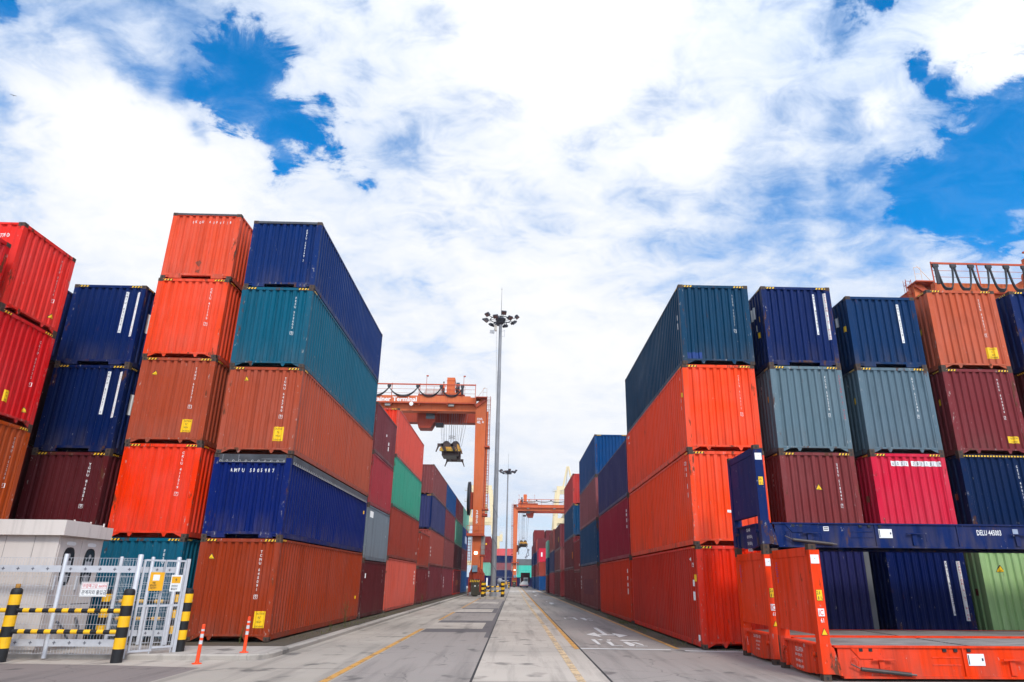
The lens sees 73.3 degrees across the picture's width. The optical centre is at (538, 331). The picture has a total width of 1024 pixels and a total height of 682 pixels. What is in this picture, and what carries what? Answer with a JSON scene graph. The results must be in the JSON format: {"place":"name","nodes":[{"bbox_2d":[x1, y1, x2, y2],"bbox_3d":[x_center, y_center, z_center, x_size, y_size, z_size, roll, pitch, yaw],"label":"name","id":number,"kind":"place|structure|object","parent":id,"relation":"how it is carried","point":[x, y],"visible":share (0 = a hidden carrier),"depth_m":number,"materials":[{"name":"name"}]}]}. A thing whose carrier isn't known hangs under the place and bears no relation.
{"place":"outdoors","nodes":[
{"label":"outdoors","id":0,"kind":"place"},
{"bbox_2d":[0,663,196,681],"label":"side pavement","id":1,"kind":"structure","parent":0,"point":[55,673],"depth_m":14.25,"materials":[{"name":"grey concrete"}]},
{"bbox_2d":[7,586,470,658],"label":"pavement","id":2,"kind":"structure","parent":0,"point":[77,654],"depth_m":17.58,"materials":[{"name":"concrete"}]},
{"bbox_2d":[0,519,113,652],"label":"booth","id":3,"kind":"object","parent":2,"relation":"on","point":[55,539],"visible":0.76,"depth_m":17.71,"materials":[{"name":"paint"}]},
{"bbox_2d":[94,589,178,643],"bbox_3d":[-11.491,8.213,19.756,2.260,1.500,0.260,1,-20,-2],"label":"guard rail","id":4,"kind":"object","parent":2,"relation":"on","point":[104,606],"visible":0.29,"depth_m":19.71,"materials":[{"name":"metal"}]},
{"bbox_2d":[127,559,190,653],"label":"gate","id":5,"kind":"structure","parent":2,"relation":"on","point":[178,615],"depth_m":17.37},
{"bbox_2d":[148,572,164,590],"bbox_3d":[-9.653,6.323,17.372,0.016,0.440,0.340,-16,-25,37],"label":"warning sign","id":6,"kind":"object","parent":5,"relation":"attached to","point":[156,581],"visible":1,"depth_m":17.37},
{"bbox_2d":[175,588,193,651],"bbox_3d":[-9.200,7.497,17.831,0.250,1.570,0.250,1,-20,-2],"label":"bollard","id":7,"kind":"object","parent":2,"relation":"on","point":[184,622],"visible":0.87,"depth_m":17.75,"materials":[{"name":"metal"}]},
{"bbox_2d":[92,588,469,645],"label":"strip","id":8,"kind":"object","parent":2,"relation":"on","point":[283,641],"visible":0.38,"depth_m":21.59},
{"bbox_2d":[83,537,200,639],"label":"shipping container","id":9,"kind":"object","parent":8,"relation":"on","point":[114,548],"visible":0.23,"depth_m":20.95,"materials":[{"name":"metal"}]},
{"bbox_2d":[107,443,215,539],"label":"shipping container","id":10,"kind":"object","parent":9,"relation":"on","point":[161,490],"visible":0.42,"depth_m":21.70,"materials":[{"name":"metal"}]},
{"bbox_2d":[124,357,229,449],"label":"shipping container","id":11,"kind":"object","parent":10,"relation":"on","point":[178,400],"visible":0.57,"depth_m":22.69,"materials":[{"name":"metal"}]},
{"bbox_2d":[142,278,241,367],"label":"shipping container","id":12,"kind":"object","parent":11,"relation":"on","point":[193,318],"visible":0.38,"depth_m":23.67,"materials":[{"name":"metal"}]},
{"bbox_2d":[160,213,252,292],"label":"shipping container","id":13,"kind":"object","parent":12,"relation":"on","point":[207,246],"visible":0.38,"depth_m":24.63,"materials":[{"name":"metal"}]},
{"bbox_2d":[104,557,181,644],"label":"gate","id":14,"kind":"structure","parent":8,"relation":"on","point":[145,600],"depth_m":19.60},
{"bbox_2d":[186,538,362,641],"bbox_3d":[-9.347,9.789,26.346,2.441,2.896,12.195,1,-20,-2],"label":"shipping container","id":15,"kind":"object","parent":8,"relation":"on","point":[275,588],"visible":0.99,"depth_m":21.03,"materials":[{"name":"metal"}]},
{"bbox_2d":[201,453,367,552],"bbox_3d":[-9.347,7.213,27.299,2.488,2.591,12.214,1,-20,-2],"label":"shipping container","id":16,"kind":"object","parent":15,"relation":"on","point":[290,497],"visible":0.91,"depth_m":21.94,"materials":[{"name":"metal"}]},
{"bbox_2d":[216,366,373,496],"bbox_3d":[-9.297,4.624,28.216,2.441,2.896,12.195,1,-20,-2],"label":"shipping container","id":17,"kind":"object","parent":16,"relation":"on","point":[302,414],"visible":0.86,"depth_m":22.90,"materials":[{"name":"metal"}]},
{"bbox_2d":[229,286,377,436],"bbox_3d":[-9.295,1.895,29.193,2.441,2.896,12.195,1,-20,-2],"label":"shipping container","id":18,"kind":"object","parent":17,"relation":"on","point":[287,327],"visible":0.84,"depth_m":23.89,"materials":[{"name":"metal"}]},
{"bbox_2d":[243,221,382,380],"bbox_3d":[-9.265,-0.681,30.146,2.441,2.591,12.198,1,-20,-2],"label":"shipping container","id":19,"kind":"object","parent":18,"relation":"on","point":[294,254],"visible":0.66,"depth_m":24.82,"materials":[{"name":"metal"}]},
{"bbox_2d":[357,560,385,618],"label":"shipping container","id":20,"kind":"object","parent":8,"relation":"on","point":[371,591],"visible":0.47,"depth_m":34.79,"materials":[{"name":"metal"}]},
{"bbox_2d":[362,505,389,562],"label":"shipping container","id":21,"kind":"object","parent":20,"relation":"on","point":[376,534],"visible":0.45,"depth_m":35.70,"materials":[{"name":"metal"}]},
{"bbox_2d":[367,452,393,514],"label":"shipping container","id":22,"kind":"object","parent":21,"relation":"on","point":[380,485],"visible":0.41,"depth_m":36.60,"materials":[{"name":"metal"}]},
{"bbox_2d":[372,402,396,469],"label":"shipping container","id":23,"kind":"object","parent":22,"relation":"on","point":[384,436],"visible":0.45,"depth_m":37.47,"materials":[{"name":"metal"}]},
{"bbox_2d":[383,558,416,612],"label":"shipping container","id":24,"kind":"object","parent":8,"relation":"on","point":[399,586],"visible":0.47,"depth_m":43.04,"materials":[{"name":"metal"}]},
{"bbox_2d":[387,505,418,562],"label":"shipping container","id":25,"kind":"object","parent":24,"relation":"on","point":[403,536],"visible":0.47,"depth_m":44.10,"materials":[{"name":"metal"}]},
{"bbox_2d":[391,456,421,521],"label":"shipping container","id":26,"kind":"object","parent":25,"relation":"on","point":[406,491],"visible":0.46,"depth_m":45.08,"materials":[{"name":"metal"}]},
{"bbox_2d":[383,408,423,481],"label":"shipping container","id":27,"kind":"object","parent":26,"relation":"on","point":[409,450],"visible":0.39,"depth_m":45.44,"materials":[{"name":"metal"}]},
{"bbox_2d":[414,567,427,603],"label":"shipping container","id":28,"kind":"object","parent":8,"relation":"on","point":[421,581],"visible":0.41,"depth_m":53.12,"materials":[{"name":"metal"}]},
{"bbox_2d":[416,531,429,568],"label":"shipping container","id":29,"kind":"object","parent":28,"relation":"on","point":[423,550],"visible":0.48,"depth_m":54.26,"materials":[{"name":"metal"}]},
{"bbox_2d":[426,565,442,601],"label":"shipping container","id":30,"kind":"object","parent":8,"relation":"on","point":[434,583],"visible":0.46,"depth_m":62.16,"materials":[{"name":"metal"}]},
{"bbox_2d":[419,529,443,566],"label":"shipping container","id":31,"kind":"object","parent":30,"relation":"on","point":[436,547],"visible":0.49,"depth_m":62.60,"materials":[{"name":"metal"}]},
{"bbox_2d":[419,494,445,536],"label":"shipping container","id":32,"kind":"object","parent":31,"relation":"on","point":[432,512],"visible":0.54,"depth_m":59.71,"materials":[{"name":"metal"}]},
{"bbox_2d":[421,464,446,507],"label":"shipping container","id":33,"kind":"object","parent":32,"relation":"on","point":[434,482],"visible":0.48,"depth_m":60.63,"materials":[{"name":"metal"}]},
{"bbox_2d":[441,568,452,597],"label":"shipping container","id":34,"kind":"object","parent":8,"relation":"on","point":[447,578],"visible":0.41,"depth_m":73.80,"materials":[{"name":"metal"}]},
{"bbox_2d":[443,537,453,568],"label":"shipping container","id":35,"kind":"object","parent":34,"relation":"on","point":[448,555],"visible":0.4,"depth_m":75.09,"materials":[{"name":"metal"}]},
{"bbox_2d":[444,509,455,542],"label":"shipping container","id":36,"kind":"object","parent":35,"relation":"on","point":[449,533],"visible":0.37,"depth_m":75.92,"materials":[{"name":"metal"}]},
{"bbox_2d":[446,483,456,517],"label":"shipping container","id":37,"kind":"object","parent":36,"relation":"on","point":[451,496],"visible":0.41,"depth_m":77.17,"materials":[{"name":"metal"}]},
{"bbox_2d":[0,0,1023,576],"label":"sky","id":38,"kind":"structure","parent":0,"point":[584,162],"materials":[{"name":"white"}]},
{"bbox_2d":[6,584,1023,681],"bbox_3d":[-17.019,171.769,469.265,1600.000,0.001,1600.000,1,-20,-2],"label":"ground","id":39,"kind":"structure","parent":0,"point":[437,657],"depth_m":17.40,"materials":[{"name":"concrete"}]},
{"bbox_2d":[2,659,225,667],"bbox_3d":[-19.070,7.594,15.875,23.100,0.001,2.100,1,-20,-2],"label":"concrete apron","id":40,"kind":"object","parent":39,"relation":"on","point":[172,663],"visible":0.67,"depth_m":16.05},
{"bbox_2d":[0,584,135,662],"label":"guard rail","id":41,"kind":"object","parent":40,"relation":"on","point":[12,610],"visible":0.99,"depth_m":16.16,"materials":[{"name":"metal"}]},
{"bbox_2d":[0,554,143,658],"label":"fence","id":42,"kind":"object","parent":40,"relation":"on","point":[99,642],"visible":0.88,"depth_m":16.95,"materials":[{"name":"metal"}]},
{"bbox_2d":[79,582,109,596],"bbox_3d":[-10.927,6.360,16.944,0.713,0.340,0.017,1,-20,-2],"label":"warning sign","id":43,"kind":"object","parent":42,"relation":"attached to","point":[93,589],"visible":1,"depth_m":16.93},
{"bbox_2d":[126,593,470,659],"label":"kerb","id":44,"kind":"structure","parent":39,"relation":"on","point":[252,656],"depth_m":17.11,"materials":[{"name":"concrete"}]},
{"bbox_2d":[151,587,499,681],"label":"concrete roadside","id":45,"kind":"structure","parent":39,"relation":"on","point":[309,663],"depth_m":17.33,"materials":[{"name":"concrete"}]},
{"bbox_2d":[376,375,490,595],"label":"gantry crane","id":46,"kind":"object","parent":39,"relation":"on","point":[428,409],"visible":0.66,"depth_m":89.31,"materials":[{"name":"paint"}]},
{"bbox_2d":[421,601,503,637],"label":"asphalt strips","id":47,"kind":"object","parent":39,"relation":"on","point":[487,628],"visible":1,"depth_m":30.70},
{"bbox_2d":[426,602,498,628],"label":"concrete insets","id":48,"kind":"object","parent":47,"relation":"on","point":[439,625],"visible":1,"depth_m":30.42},
{"bbox_2d":[464,483,492,564],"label":"quay crane","id":49,"kind":"object","parent":39,"relation":"on","point":[488,520],"visible":0.3,"depth_m":313.74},
{"bbox_2d":[481,596,504,598],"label":"mast plinth","id":50,"kind":"structure","parent":39,"relation":"on","point":[490,597],"depth_m":71.33,"materials":[{"name":"concrete"}]},
{"bbox_2d":[482,289,519,596],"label":"light mast","id":51,"kind":"object","parent":50,"relation":"on","point":[500,321],"visible":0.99,"depth_m":79.22,"materials":[{"name":"metal"}]},
{"bbox_2d":[319,587,678,681],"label":"yellow line","id":52,"kind":"object","parent":39,"relation":"on","point":[565,636],"visible":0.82,"depth_m":22.67,"materials":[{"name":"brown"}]},
{"bbox_2d":[499,455,516,588],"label":"light mast","id":53,"kind":"object","parent":39,"relation":"on","point":[508,471],"visible":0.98,"depth_m":164.59,"materials":[{"name":"metal"}]},
{"bbox_2d":[511,494,563,586],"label":"gantry crane","id":54,"kind":"object","parent":39,"relation":"on","point":[530,507],"visible":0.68,"depth_m":193.50,"materials":[{"name":"paint"}]},
{"bbox_2d":[472,587,609,681],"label":"concrete lane","id":55,"kind":"structure","parent":39,"relation":"on","point":[520,644],"depth_m":18.79,"materials":[{"name":"concrete"}]},
{"bbox_2d":[469,587,612,681],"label":"road seam","id":56,"kind":"object","parent":55,"relation":"on","point":[474,672],"visible":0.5,"depth_m":19.11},
{"bbox_2d":[518,588,585,681],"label":"faded line","id":57,"kind":"object","parent":55,"relation":"on","point":[580,678],"visible":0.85,"depth_m":19.25,"materials":[{"name":"beige"}]},
{"bbox_2d":[552,466,570,529],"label":"quay crane","id":58,"kind":"object","parent":39,"relation":"on","point":[556,521],"visible":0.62,"depth_m":316.90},
{"bbox_2d":[540,590,742,648],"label":"pavement strip","id":59,"kind":"object","parent":39,"relation":"on","point":[656,635],"visible":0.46,"depth_m":27.16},
{"bbox_2d":[554,571,564,596],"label":"shipping container","id":60,"kind":"object","parent":59,"relation":"on","point":[559,583],"visible":0.45,"depth_m":82.94,"materials":[{"name":"metal"}]},
{"bbox_2d":[554,548,563,571],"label":"shipping container","id":61,"kind":"object","parent":60,"relation":"on","point":[558,559],"visible":0.49,"depth_m":84.05,"materials":[{"name":"metal"}]},
{"bbox_2d":[554,523,563,551],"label":"shipping container","id":62,"kind":"object","parent":61,"relation":"on","point":[559,537],"visible":0.44,"depth_m":85.00,"materials":[{"name":"metal"}]},
{"bbox_2d":[564,568,573,600],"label":"shipping container","id":63,"kind":"object","parent":59,"relation":"on","point":[569,584],"visible":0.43,"depth_m":68.11,"materials":[{"name":"metal"}]},
{"bbox_2d":[564,536,579,569],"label":"shipping container","id":64,"kind":"object","parent":63,"relation":"on","point":[568,554],"visible":0.38,"depth_m":68.81,"materials":[{"name":"metal"}]},
{"bbox_2d":[564,504,579,541],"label":"shipping container","id":65,"kind":"object","parent":64,"relation":"on","point":[572,522],"visible":0.5,"depth_m":66.09,"materials":[{"name":"metal"}]},
{"bbox_2d":[564,474,579,514],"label":"shipping container","id":66,"kind":"object","parent":65,"relation":"on","point":[571,493],"visible":0.45,"depth_m":67.61,"materials":[{"name":"metal"}]},
{"bbox_2d":[580,564,600,610],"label":"shipping container","id":67,"kind":"object","parent":59,"relation":"on","point":[590,587],"visible":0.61,"depth_m":49.03,"materials":[{"name":"metal"}]},
{"bbox_2d":[580,519,599,566],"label":"shipping container","id":68,"kind":"object","parent":67,"relation":"on","point":[589,546],"visible":0.4,"depth_m":50.20,"materials":[{"name":"metal"}]},
{"bbox_2d":[579,476,598,530],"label":"shipping container","id":69,"kind":"object","parent":68,"relation":"on","point":[589,508],"visible":0.4,"depth_m":51.10,"materials":[{"name":"metal"}]},
{"bbox_2d":[579,434,625,495],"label":"shipping container","id":70,"kind":"object","parent":69,"relation":"on","point":[600,451],"visible":0.56,"depth_m":48.67,"materials":[{"name":"metal"}]},
{"bbox_2d":[600,558,633,622],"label":"shipping container","id":71,"kind":"object","parent":59,"relation":"on","point":[616,587],"visible":0.48,"depth_m":36.53,"materials":[{"name":"metal"}]},
{"bbox_2d":[599,496,631,562],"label":"shipping container","id":72,"kind":"object","parent":71,"relation":"on","point":[614,534],"visible":0.45,"depth_m":37.63,"materials":[{"name":"metal"}]},
{"bbox_2d":[598,439,628,516],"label":"shipping container","id":73,"kind":"object","parent":72,"relation":"on","point":[612,482],"visible":0.39,"depth_m":38.75,"materials":[{"name":"metal"}]},
{"bbox_2d":[632,545,767,648],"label":"shipping container","id":74,"kind":"object","parent":59,"relation":"on","point":[689,594],"visible":0.81,"depth_m":21.46,"materials":[{"name":"metal"}]},
{"bbox_2d":[629,450,770,556],"bbox_3d":[5.799,7.274,27.293,2.441,2.896,12.195,1,-20,-2],"label":"shipping container","id":75,"kind":"object","parent":74,"relation":"on","point":[682,501],"visible":0.69,"depth_m":22.28,"materials":[{"name":"metal"}]},
{"bbox_2d":[626,364,762,494],"bbox_3d":[5.799,4.555,28.298,2.441,2.896,12.195,1,-20,-2],"label":"shipping container","id":76,"kind":"object","parent":75,"relation":"on","point":[703,407],"visible":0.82,"depth_m":22.91,"materials":[{"name":"metal"}]},
{"bbox_2d":[625,284,754,433],"bbox_3d":[5.861,1.823,29.267,2.441,2.896,12.195,1,-20,-2],"label":"shipping container","id":77,"kind":"object","parent":76,"relation":"on","point":[703,325],"visible":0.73,"depth_m":23.88,"materials":[{"name":"metal"}]},
{"bbox_2d":[819,551,879,629],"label":"shipping container","id":78,"kind":"object","parent":59,"relation":"on","point":[850,601],"visible":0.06,"depth_m":20.77,"materials":[{"name":"metal"}]},
{"bbox_2d":[764,452,863,522],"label":"shipping container","id":79,"kind":"object","parent":78,"relation":"on","point":[810,487],"visible":0.43,"depth_m":21.85,"materials":[{"name":"metal"}]},
{"bbox_2d":[755,365,853,458],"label":"shipping container","id":80,"kind":"object","parent":79,"relation":"on","point":[802,408],"visible":0.5,"depth_m":22.74,"materials":[{"name":"metal"}]},
{"bbox_2d":[749,286,840,376],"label":"shipping container","id":81,"kind":"object","parent":80,"relation":"on","point":[792,326],"visible":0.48,"depth_m":23.72,"materials":[{"name":"metal"}]},
{"bbox_2d":[868,552,977,629],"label":"shipping container","id":82,"kind":"object","parent":59,"relation":"on","point":[921,590],"visible":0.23,"depth_m":20.90,"materials":[{"name":"metal"}]},
{"bbox_2d":[855,453,956,523],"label":"shipping container","id":83,"kind":"object","parent":82,"relation":"on","point":[904,488],"visible":0.3,"depth_m":21.94,"materials":[{"name":"metal"}]},
{"bbox_2d":[842,367,943,458],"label":"shipping container","id":84,"kind":"object","parent":83,"relation":"on","point":[891,410],"visible":0.4,"depth_m":22.82,"materials":[{"name":"metal"}]},
{"bbox_2d":[832,296,926,375],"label":"shipping container","id":85,"kind":"object","parent":84,"relation":"on","point":[880,332],"visible":0.32,"depth_m":23.77,"materials":[{"name":"metal"}]},
{"bbox_2d":[963,553,1023,629],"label":"shipping container","id":86,"kind":"object","parent":59,"relation":"on","point":[996,582],"visible":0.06,"depth_m":21.03,"materials":[{"name":"metal"}]},
{"bbox_2d":[945,454,1023,524],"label":"shipping container","id":87,"kind":"object","parent":86,"relation":"on","point":[987,489],"visible":0.21,"depth_m":22.04,"materials":[{"name":"metal"}]},
{"bbox_2d":[929,368,1023,457],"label":"shipping container","id":88,"kind":"object","parent":87,"relation":"on","point":[978,411],"visible":0.29,"depth_m":22.90,"materials":[{"name":"metal"}]},
{"bbox_2d":[914,290,1011,374],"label":"shipping container","id":89,"kind":"object","parent":88,"relation":"on","point":[960,329],"visible":0.45,"depth_m":23.88,"materials":[{"name":"metal"}]},
{"bbox_2d":[735,549,1023,664],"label":"flat rack","id":90,"kind":"object","parent":39,"relation":"on","point":[755,590],"visible":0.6,"depth_m":17.79,"materials":[{"name":"metal"}]},
{"bbox_2d":[727,444,1023,552],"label":"flat rack","id":91,"kind":"object","parent":90,"relation":"on","point":[747,490],"visible":1,"depth_m":17.73,"materials":[{"name":"metal"}]},
{"bbox_2d":[769,544,1023,681],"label":"flat rack","id":92,"kind":"object","parent":39,"relation":"on","point":[799,595],"visible":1,"depth_m":14.26,"materials":[{"name":"metal"}]},
{"bbox_2d":[901,251,1023,298],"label":"gantry crane","id":93,"kind":"object","parent":39,"relation":"on","point":[916,288],"visible":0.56,"depth_m":53.42,"materials":[{"name":"paint"}]},
{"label":"shipping container","id":94,"kind":"object","parent":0,"visible":0},
{"bbox_2d":[1014,372,1023,418],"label":"shipping container","id":95,"kind":"object","parent":94,"relation":"on","point":[1019,380],"visible":0.03,"depth_m":23.70,"materials":[{"name":"metal"}]},
{"bbox_2d":[995,291,1023,375],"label":"shipping container","id":96,"kind":"object","parent":95,"relation":"on","point":[1010,306],"visible":0.08,"depth_m":24.18,"materials":[{"name":"metal"}]},
{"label":"shipping container","id":97,"kind":"object","parent":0,"visible":0},
{"bbox_2d":[15,451,121,537],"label":"shipping container","id":98,"kind":"object","parent":97,"relation":"on","point":[78,486],"visible":0.29,"depth_m":21.62,"materials":[{"name":"metal"}]},
{"bbox_2d":[32,364,139,456],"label":"shipping container","id":99,"kind":"object","parent":98,"relation":"on","point":[87,408],"visible":0.47,"depth_m":22.48,"materials":[{"name":"metal"}]},
{"bbox_2d":[55,284,154,370],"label":"shipping container","id":100,"kind":"object","parent":99,"relation":"on","point":[106,324],"visible":0.42,"depth_m":23.45,"materials":[{"name":"metal"}]},
{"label":"shipping container","id":101,"kind":"object","parent":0,"visible":0},
{"bbox_2d":[8,445,32,518],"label":"shipping container","id":102,"kind":"object","parent":101,"relation":"on","point":[19,487],"visible":0.01,"depth_m":22.23,"materials":[{"name":"metal"}]},
{"bbox_2d":[28,361,54,446],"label":"shipping container","id":103,"kind":"object","parent":102,"relation":"on","point":[39,411],"visible":0.02,"depth_m":23.12,"materials":[{"name":"metal"}]},
{"bbox_2d":[50,291,72,361],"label":"shipping container","id":104,"kind":"object","parent":103,"relation":"on","point":[54,353],"visible":0.01,"depth_m":24.07,"materials":[{"name":"metal"}]},
{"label":"shipping container","id":105,"kind":"object","parent":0,"visible":0},
{"bbox_2d":[0,420,31,518],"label":"shipping container","id":106,"kind":"object","parent":105,"relation":"on","point":[14,439],"visible":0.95,"depth_m":19.32,"materials":[{"name":"metal"}]},
{"bbox_2d":[0,306,55,428],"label":"shipping container","id":107,"kind":"object","parent":106,"relation":"on","point":[26,347],"visible":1,"depth_m":19.73,"materials":[{"name":"metal"}]},
{"bbox_2d":[0,222,75,334],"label":"shipping container","id":108,"kind":"object","parent":107,"relation":"on","point":[36,277],"visible":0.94,"depth_m":20.18,"materials":[{"name":"metal"}]},
{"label":"shipping container","id":109,"kind":"object","parent":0,"visible":0},
{"bbox_2d":[0,238,10,280],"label":"shipping container","id":110,"kind":"object","parent":109,"relation":"on","point":[5,247],"visible":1,"depth_m":18.75,"materials":[{"name":"metal"}]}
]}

